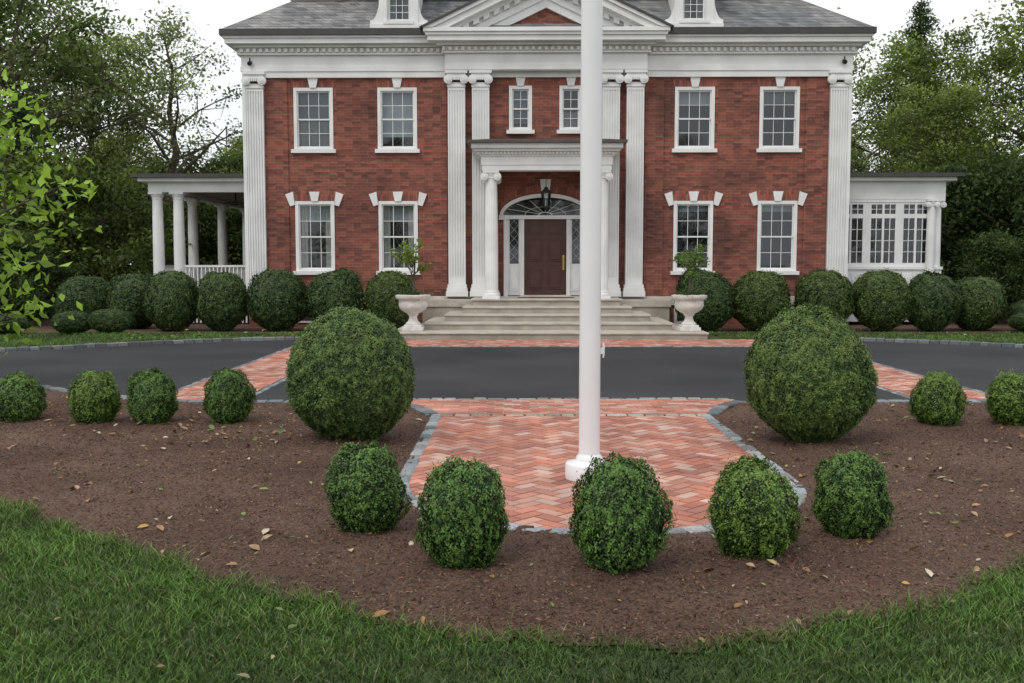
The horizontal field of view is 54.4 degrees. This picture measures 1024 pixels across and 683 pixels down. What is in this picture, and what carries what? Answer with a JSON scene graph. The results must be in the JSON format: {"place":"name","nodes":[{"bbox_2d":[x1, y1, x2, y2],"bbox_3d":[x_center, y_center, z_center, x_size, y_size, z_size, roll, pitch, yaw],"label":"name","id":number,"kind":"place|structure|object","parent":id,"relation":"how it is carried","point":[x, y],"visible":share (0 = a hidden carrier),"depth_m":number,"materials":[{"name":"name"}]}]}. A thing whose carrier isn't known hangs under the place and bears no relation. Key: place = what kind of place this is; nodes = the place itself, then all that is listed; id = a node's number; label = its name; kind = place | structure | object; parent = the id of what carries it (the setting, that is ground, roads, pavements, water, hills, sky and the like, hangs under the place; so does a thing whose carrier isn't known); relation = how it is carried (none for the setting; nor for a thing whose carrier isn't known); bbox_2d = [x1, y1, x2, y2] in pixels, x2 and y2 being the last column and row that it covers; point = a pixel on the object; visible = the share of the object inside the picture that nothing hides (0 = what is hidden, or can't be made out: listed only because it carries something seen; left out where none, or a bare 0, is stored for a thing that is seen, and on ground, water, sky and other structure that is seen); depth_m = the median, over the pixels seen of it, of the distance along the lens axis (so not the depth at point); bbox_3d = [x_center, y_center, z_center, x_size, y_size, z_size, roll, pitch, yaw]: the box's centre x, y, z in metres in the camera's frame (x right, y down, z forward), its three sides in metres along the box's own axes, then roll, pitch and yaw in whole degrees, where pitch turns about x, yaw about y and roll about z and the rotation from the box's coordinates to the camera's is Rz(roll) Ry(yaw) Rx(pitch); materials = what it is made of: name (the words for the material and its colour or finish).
{"place":"outdoors","nodes":[
{"label":"outdoors","id":0,"kind":"place"},
{"bbox_2d":[0,340,1023,401],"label":"driveway","id":1,"kind":"structure","parent":0,"point":[506,372],"depth_m":16.71,"materials":[{"name":"grey asphalt"}]},
{"bbox_2d":[0,272,1023,682],"bbox_3d":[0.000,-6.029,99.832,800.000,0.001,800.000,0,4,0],"label":"ground","id":2,"kind":"structure","parent":0,"point":[612,658],"depth_m":4.38,"materials":[{"name":"green plant"}]},
{"bbox_2d":[0,313,33,334],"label":"boxwood shrub","id":3,"kind":"object","parent":2,"relation":"on","point":[23,323],"visible":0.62,"depth_m":23.71,"materials":[{"name":"green plant"}]},
{"bbox_2d":[0,89,65,315],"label":"conifer tree","id":4,"kind":"object","parent":2,"relation":"on","point":[22,114],"visible":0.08,"depth_m":32.94,"materials":[{"name":"green plant"}]},
{"bbox_2d":[0,69,101,355],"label":"dogwood tree","id":5,"kind":"object","parent":2,"relation":"on","point":[19,181],"visible":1,"depth_m":13.29,"materials":[{"name":"green plant"}]},
{"bbox_2d":[50,310,91,333],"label":"boxwood shrub","id":6,"kind":"object","parent":2,"relation":"on","point":[65,324],"visible":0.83,"depth_m":24.02,"materials":[{"name":"green plant"}]},
{"bbox_2d":[0,0,144,305],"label":"slender tree","id":7,"kind":"object","parent":2,"relation":"on","point":[63,107],"visible":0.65,"depth_m":35.19,"materials":[{"name":"green plant"}]},
{"bbox_2d":[0,22,204,275],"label":"maple tree","id":8,"kind":"object","parent":2,"relation":"on","point":[101,132],"visible":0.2,"depth_m":42.89,"materials":[{"name":"green plant"}]},
{"bbox_2d":[0,0,207,306],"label":"oak tree","id":9,"kind":"object","parent":2,"relation":"on","point":[88,22],"visible":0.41,"depth_m":38.86,"materials":[{"name":"green plant"}]},
{"bbox_2d":[85,308,135,333],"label":"boxwood shrub","id":10,"kind":"object","parent":2,"relation":"on","point":[112,320],"visible":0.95,"depth_m":24.12,"materials":[{"name":"green plant"}]},
{"bbox_2d":[44,0,242,270],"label":"slender tree","id":11,"kind":"object","parent":2,"relation":"on","point":[171,85],"visible":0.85,"depth_m":38.84,"materials":[{"name":"green plant"}]},
{"bbox_2d":[137,178,249,323],"bbox_3d":[-8.663,-2.879,32.634,3.339,4.100,9.750,0,4,1],"label":"side porch","id":12,"kind":"object","parent":2,"relation":"on","point":[179,190],"visible":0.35,"depth_m":28.07,"materials":[{"name":"white paint"}]},
{"bbox_2d":[190,193,243,204],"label":"porch ceiling","id":13,"kind":"structure","parent":12,"relation":"attached to","point":[229,197],"depth_m":31.78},
{"bbox_2d":[214,193,243,204],"bbox_3d":[-8.436,-4.340,30.386,1.008,0.360,1.023,2,5,23],"label":"ceiling fan","id":14,"kind":"object","parent":13,"relation":"hanging from","point":[235,203],"visible":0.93,"depth_m":30.27,"materials":[{"name":"black metal"}]},
{"bbox_2d":[201,132,242,169],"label":"maple tree","id":15,"kind":"object","parent":2,"relation":"on","point":[237,141],"visible":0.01,"depth_m":50.58,"materials":[{"name":"green plant"}]},
{"bbox_2d":[0,389,1023,652],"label":"mulch bed","id":16,"kind":"object","parent":2,"relation":"on","point":[384,587],"visible":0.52,"depth_m":6.15,"materials":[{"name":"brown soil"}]},
{"bbox_2d":[0,369,47,421],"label":"boxwood shrub","id":17,"kind":"object","parent":16,"relation":"on","point":[22,396],"visible":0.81,"depth_m":10.43,"materials":[{"name":"green plant"}]},
{"bbox_2d":[66,368,121,423],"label":"boxwood shrub","id":18,"kind":"object","parent":16,"relation":"on","point":[93,396],"visible":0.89,"depth_m":10.27,"materials":[{"name":"green plant"}]},
{"bbox_2d":[124,366,178,423],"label":"boxwood shrub","id":19,"kind":"object","parent":16,"relation":"on","point":[152,398],"visible":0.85,"depth_m":10.23,"materials":[{"name":"green plant"}]},
{"bbox_2d":[202,367,258,423],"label":"boxwood shrub","id":20,"kind":"object","parent":16,"relation":"on","point":[230,397],"visible":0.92,"depth_m":10.28,"materials":[{"name":"green plant"}]},
{"bbox_2d":[282,304,416,440],"bbox_3d":[-1.518,0.330,9.438,1.236,1.397,1.258,-1,4,-6],"label":"boxwood shrub","id":21,"kind":"object","parent":16,"relation":"on","point":[351,371],"visible":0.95,"depth_m":9.01,"materials":[{"name":"green plant"}]},
{"bbox_2d":[321,439,413,533],"bbox_3d":[-0.906,0.963,6.228,0.534,0.704,0.580,2,5,23],"label":"boxwood shrub","id":22,"kind":"object","parent":16,"relation":"on","point":[366,494],"visible":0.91,"depth_m":6.08,"materials":[{"name":"green plant"}]},
{"bbox_2d":[414,446,510,570],"bbox_3d":[-0.263,0.979,5.491,0.552,0.802,0.542,-1,5,-13],"label":"boxwood shrub","id":23,"kind":"object","parent":16,"relation":"on","point":[463,513],"visible":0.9,"depth_m":5.33,"materials":[{"name":"green plant"}]},
{"bbox_2d":[7,329,1023,677],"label":"fallen leaves","id":24,"kind":"object","parent":16,"relation":"on","point":[257,547],"visible":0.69,"depth_m":7.26,"materials":[{"name":"brown plant"}]},
{"bbox_2d":[564,448,679,575],"bbox_3d":[0.599,0.976,5.439,0.600,0.773,0.573,-2,5,-21],"label":"boxwood shrub","id":25,"kind":"object","parent":16,"relation":"on","point":[619,516],"visible":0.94,"depth_m":5.26,"materials":[{"name":"green plant"}]},
{"bbox_2d":[704,450,809,559],"bbox_3d":[1.381,0.981,5.707,0.565,0.710,0.602,-4,6,-43],"label":"boxwood shrub","id":26,"kind":"object","parent":16,"relation":"on","point":[753,509],"visible":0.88,"depth_m":5.54,"materials":[{"name":"green plant"}]},
{"bbox_2d":[741,302,878,442],"bbox_3d":[2.797,0.335,9.377,1.199,1.406,1.226,0,4,0],"label":"boxwood shrub","id":27,"kind":"object","parent":16,"relation":"on","point":[810,376],"visible":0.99,"depth_m":8.97,"materials":[{"name":"green plant"}]},
{"bbox_2d":[810,447,897,538],"bbox_3d":[2.084,0.969,6.128,0.501,0.687,0.497,-1,5,-12],"label":"boxwood shrub","id":28,"kind":"object","parent":16,"relation":"on","point":[851,495],"visible":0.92,"depth_m":5.97,"materials":[{"name":"green plant"}]},
{"bbox_2d":[902,369,969,425],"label":"boxwood shrub","id":29,"kind":"object","parent":16,"relation":"on","point":[936,398],"visible":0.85,"depth_m":10.10,"materials":[{"name":"green plant"}]},
{"bbox_2d":[983,369,1023,425],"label":"boxwood shrub","id":30,"kind":"object","parent":16,"relation":"on","point":[1005,401],"visible":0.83,"depth_m":10.13,"materials":[{"name":"green plant"}]},
{"bbox_2d":[0,136,1023,323],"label":"understory foliage","id":31,"kind":"object","parent":2,"relation":"on","point":[986,204],"visible":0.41,"depth_m":30.14,"materials":[{"name":"green plant"}]},
{"bbox_2d":[0,337,1023,535],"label":"granite edging","id":32,"kind":"object","parent":2,"relation":"on","point":[426,435],"visible":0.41,"depth_m":12.18,"materials":[{"name":"grey stone"}]},
{"bbox_2d":[20,316,1023,333],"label":"hedge bed","id":33,"kind":"object","parent":2,"relation":"on","point":[906,327],"depth_m":26.00,"materials":[{"name":"brown soil"}]},
{"bbox_2d":[54,273,109,313],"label":"boxwood shrub","id":34,"kind":"object","parent":33,"relation":"on","point":[87,292],"visible":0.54,"depth_m":26.05,"materials":[{"name":"green plant"}]},
{"bbox_2d":[103,272,152,328],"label":"boxwood shrub","id":35,"kind":"object","parent":33,"relation":"on","point":[127,292],"visible":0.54,"depth_m":25.78,"materials":[{"name":"green plant"}]},
{"bbox_2d":[143,269,198,331],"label":"boxwood shrub","id":36,"kind":"object","parent":33,"relation":"on","point":[170,299],"visible":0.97,"depth_m":24.86,"materials":[{"name":"green plant"}]},
{"bbox_2d":[195,269,247,331],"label":"boxwood shrub","id":37,"kind":"object","parent":33,"relation":"on","point":[221,302],"visible":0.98,"depth_m":24.85,"materials":[{"name":"green plant"}]},
{"bbox_2d":[245,267,308,331],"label":"boxwood shrub","id":38,"kind":"object","parent":33,"relation":"on","point":[276,299],"visible":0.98,"depth_m":24.85,"materials":[{"name":"green plant"}]},
{"bbox_2d":[302,265,365,320],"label":"boxwood shrub","id":39,"kind":"object","parent":33,"relation":"on","point":[327,291],"visible":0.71,"depth_m":24.84,"materials":[{"name":"green plant"}]},
{"bbox_2d":[363,269,415,328],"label":"boxwood shrub","id":40,"kind":"object","parent":33,"relation":"on","point":[381,291],"visible":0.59,"depth_m":24.79,"materials":[{"name":"green plant"}]},
{"bbox_2d":[671,265,736,331],"bbox_3d":[4.925,-1.034,25.301,1.614,1.867,1.581,-2,5,-24],"label":"boxwood shrub","id":41,"kind":"object","parent":33,"relation":"on","point":[715,312],"visible":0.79,"depth_m":24.82,"materials":[{"name":"green plant"}]},
{"bbox_2d":[731,269,792,331],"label":"boxwood shrub","id":42,"kind":"object","parent":33,"relation":"on","point":[762,297],"visible":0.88,"depth_m":24.79,"materials":[{"name":"green plant"}]},
{"bbox_2d":[791,266,855,319],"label":"boxwood shrub","id":43,"kind":"object","parent":33,"relation":"on","point":[831,289],"visible":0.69,"depth_m":24.79,"materials":[{"name":"green plant"}]},
{"bbox_2d":[852,267,913,331],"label":"boxwood shrub","id":44,"kind":"object","parent":33,"relation":"on","point":[882,302],"visible":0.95,"depth_m":24.80,"materials":[{"name":"green plant"}]},
{"bbox_2d":[905,270,963,331],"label":"boxwood shrub","id":45,"kind":"object","parent":33,"relation":"on","point":[936,299],"visible":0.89,"depth_m":24.83,"materials":[{"name":"green plant"}]},
{"bbox_2d":[953,275,1007,330],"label":"boxwood shrub","id":46,"kind":"object","parent":33,"relation":"on","point":[983,304],"visible":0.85,"depth_m":25.15,"materials":[{"name":"green plant"}]},
{"bbox_2d":[1006,313,1023,330],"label":"boxwood shrub","id":47,"kind":"object","parent":33,"relation":"on","point":[1015,321],"visible":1,"depth_m":24.50,"materials":[{"name":"green plant"}]},
{"bbox_2d":[1006,299,1023,318],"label":"boxwood shrub","id":48,"kind":"object","parent":33,"relation":"on","point":[1017,308],"visible":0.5,"depth_m":25.27,"materials":[{"name":"green plant"}]},
{"bbox_2d":[75,123,1009,276],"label":"distant trees","id":49,"kind":"object","parent":2,"relation":"on","point":[861,154],"depth_m":66.76,"materials":[{"name":"green plant"}]},
{"bbox_2d":[249,8,843,326],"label":"brick walls","id":50,"kind":"structure","parent":2,"relation":"on","point":[735,170],"depth_m":26.72,"materials":[{"name":"red brick"}]},
{"bbox_2d":[299,112,577,267],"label":"curtains","id":51,"kind":"object","parent":50,"relation":"attached to","point":[314,138],"visible":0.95,"depth_m":27.09,"materials":[{"name":"fabric"}]},
{"bbox_2d":[289,77,804,215],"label":"soldier arches","id":52,"kind":"structure","parent":50,"relation":"attached to","point":[508,197],"depth_m":26.68,"materials":[{"name":"brick"}]},
{"bbox_2d":[222,0,873,322],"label":"white trim","id":53,"kind":"structure","parent":50,"relation":"attached to","point":[641,47],"depth_m":26.41,"materials":[{"name":"white paint"}]},
{"bbox_2d":[524,219,565,294],"bbox_3d":[0.903,-2.299,27.088,1.146,2.040,0.110,0,4,1],"label":"front door","id":54,"kind":"structure","parent":53,"relation":"attached to","point":[544,250],"depth_m":27.06,"materials":[{"name":"paint"}]},
{"bbox_2d":[562,255,563,269],"bbox_3d":[1.396,-2.144,27.028,0.059,0.400,0.080,0,4,1],"label":"door handle","id":55,"kind":"object","parent":54,"relation":"attached to","point":[562,262],"visible":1,"depth_m":27.05,"materials":[{"name":"gold metal"}]},
{"bbox_2d":[299,0,793,221],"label":"window shades","id":56,"kind":"object","parent":53,"relation":"attached to","point":[321,111],"depth_m":26.87,"materials":[{"name":"white fabric"}]},
{"bbox_2d":[297,0,795,288],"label":"window sashes","id":57,"kind":"object","parent":53,"relation":"in","point":[514,279],"depth_m":26.77,"materials":[{"name":"white wood"}]},
{"bbox_2d":[130,0,964,178],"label":"gutters","id":58,"kind":"object","parent":53,"relation":"attached to","point":[419,30],"visible":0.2,"depth_m":25.96,"materials":[{"name":"grey metal"}]},
{"bbox_2d":[222,0,871,28],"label":"slate roof","id":59,"kind":"structure","parent":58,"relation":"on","point":[730,13],"depth_m":26.61,"materials":[{"name":"grey stone"}]},
{"bbox_2d":[298,0,917,320],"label":"dark interior","id":60,"kind":"object","parent":50,"relation":"in","point":[699,131],"visible":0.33,"depth_m":27.85,"materials":[{"name":"black"}]},
{"bbox_2d":[430,295,794,304],"bbox_3d":[0.901,-1.130,27.084,16.203,0.270,0.420,0,4,1],"label":"stone watertable","id":61,"kind":"object","parent":50,"relation":"on","point":[621,297],"visible":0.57,"depth_m":26.87,"materials":[{"name":"stone"}]},
{"bbox_2d":[400,301,707,339],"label":"entrance steps","id":62,"kind":"structure","parent":2,"relation":"on","point":[428,313],"depth_m":24.01,"materials":[{"name":"stone"}]},
{"bbox_2d":[480,170,612,298],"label":"portico columns","id":63,"kind":"structure","parent":62,"relation":"on","point":[491,179],"depth_m":25.33,"materials":[{"name":"white paint"}]},
{"bbox_2d":[540,187,551,210],"bbox_3d":[0.889,-4.068,25.963,0.296,1.300,0.260,0,4,1],"label":"hanging lantern","id":64,"kind":"object","parent":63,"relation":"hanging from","point":[545,190],"visible":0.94,"depth_m":25.93,"materials":[{"name":"black metal"}]},
{"bbox_2d":[542,193,549,205],"bbox_3d":[0.889,-3.704,25.992,0.233,0.350,0.204,0,4,1],"label":"lantern glass","id":65,"kind":"object","parent":64,"relation":"hanging from","point":[543,199],"visible":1,"depth_m":26.02,"materials":[{"name":"glass"}]},
{"bbox_2d":[398,297,708,334],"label":"step nosings","id":66,"kind":"object","parent":62,"relation":"on","point":[624,303],"visible":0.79,"depth_m":23.98,"materials":[{"name":"stone"}]},
{"bbox_2d":[390,238,434,330],"bbox_3d":[-2.280,-1.328,23.114,0.924,2.150,0.928,4,6,41],"label":"urn planter","id":67,"kind":"object","parent":66,"relation":"on","point":[413,304],"visible":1,"depth_m":22.96,"materials":[{"name":"stone"}]},
{"bbox_2d":[518,297,573,297],"bbox_3d":[0.888,-1.155,26.139,1.482,0.014,0.700,0,4,1],"label":"door mat","id":68,"kind":"object","parent":66,"relation":"on","point":[545,297],"depth_m":25.92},
{"bbox_2d":[669,240,714,330],"bbox_3d":[4.074,-1.309,23.033,1.056,2.124,0.985,-1,5,-13],"label":"urn planter","id":69,"kind":"object","parent":62,"relation":"on","point":[688,304],"visible":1,"depth_m":22.85,"materials":[{"name":"stone"}]},
{"bbox_2d":[176,339,985,528],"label":"brick walkway","id":70,"kind":"structure","parent":2,"relation":"on","point":[529,457],"depth_m":9.63,"materials":[{"name":"red brick"}]},
{"bbox_2d":[565,0,606,481],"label":"flagpole","id":71,"kind":"object","parent":70,"relation":"on","point":[591,349],"visible":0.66,"depth_m":7.67,"materials":[{"name":"metal"}]},
{"bbox_2d":[837,7,915,172],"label":"slender tree","id":72,"kind":"object","parent":2,"relation":"on","point":[855,64],"visible":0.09,"depth_m":48.55,"materials":[{"name":"green plant"}]},
{"bbox_2d":[845,177,956,321],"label":"sunroom","id":73,"kind":"structure","parent":2,"relation":"on","point":[899,193],"depth_m":27.68,"materials":[{"name":"white paint"}]},
{"bbox_2d":[916,205,926,262],"bbox_3d":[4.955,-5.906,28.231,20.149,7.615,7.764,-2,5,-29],"label":"window glass","id":74,"kind":"object","parent":73,"relation":"attached to","point":[923,238],"visible":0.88,"depth_m":28.65,"materials":[{"name":"glass"}]},
{"bbox_2d":[872,0,963,279],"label":"conifer tree","id":75,"kind":"object","parent":2,"relation":"on","point":[921,20],"visible":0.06,"depth_m":54.57,"materials":[{"name":"green plant"}]},
{"bbox_2d":[851,19,1021,175],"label":"maple tree","id":76,"kind":"object","parent":2,"relation":"on","point":[909,54],"visible":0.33,"depth_m":41.89,"materials":[{"name":"green plant"}]},
{"bbox_2d":[852,78,1022,266],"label":"maple tree","id":77,"kind":"object","parent":2,"relation":"on","point":[951,105],"visible":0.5,"depth_m":35.92,"materials":[{"name":"green plant"}]},
{"bbox_2d":[924,0,1023,234],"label":"oak tree","id":78,"kind":"object","parent":2,"relation":"on","point":[1009,58],"visible":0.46,"depth_m":37.15,"materials":[{"name":"green plant"}]},
{"bbox_2d":[997,90,1023,146],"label":"oak tree","id":79,"kind":"object","parent":2,"relation":"on","point":[1008,108],"visible":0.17,"depth_m":44.18,"materials":[{"name":"green plant"}]},
{"bbox_2d":[1,0,1023,264],"label":"sky","id":80,"kind":"structure","parent":0,"point":[219,14],"materials":[{"name":"white"}]},
{"bbox_2d":[471,143,622,171],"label":"portico entablature","id":81,"kind":"structure","parent":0,"point":[532,157],"depth_m":25.06,"materials":[{"name":"white paint"}]},
{"bbox_2d":[467,139,627,149],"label":"portico roof","id":82,"kind":"structure","parent":81,"relation":"on","point":[623,141],"depth_m":24.70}
]}

